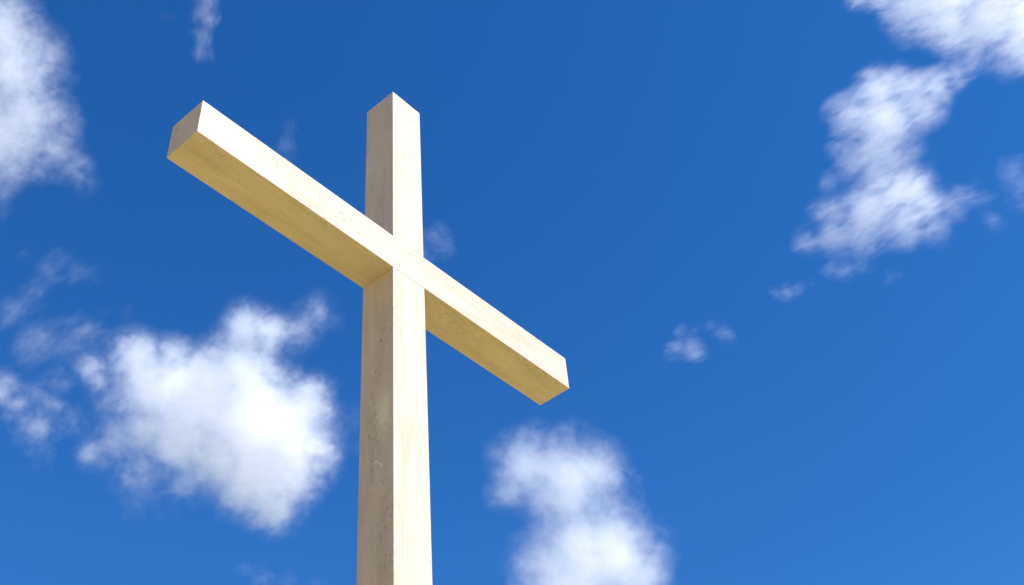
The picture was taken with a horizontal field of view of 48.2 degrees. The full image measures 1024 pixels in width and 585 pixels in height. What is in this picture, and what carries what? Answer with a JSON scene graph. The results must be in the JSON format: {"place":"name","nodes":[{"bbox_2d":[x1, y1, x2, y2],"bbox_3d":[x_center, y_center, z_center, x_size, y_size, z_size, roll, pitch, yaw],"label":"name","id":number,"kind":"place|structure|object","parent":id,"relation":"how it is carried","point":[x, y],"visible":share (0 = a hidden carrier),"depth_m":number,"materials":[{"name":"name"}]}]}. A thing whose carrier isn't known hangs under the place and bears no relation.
{"place":"outdoors","nodes":[
{"label":"outdoors","id":0,"kind":"place"},
{"bbox_2d":[0,0,1023,584],"label":"sky","id":1,"kind":"structure","parent":0,"point":[771,252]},
{"bbox_3d":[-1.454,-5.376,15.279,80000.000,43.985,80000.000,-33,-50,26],"label":"ground","id":2,"kind":"structure","parent":0,"visible":0},
{"bbox_2d":[167,92,568,584],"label":"stone cross","id":3,"kind":"object","parent":2,"relation":"on","point":[411,294],"visible":1,"depth_m":9.81,"materials":[{"name":"stone"}]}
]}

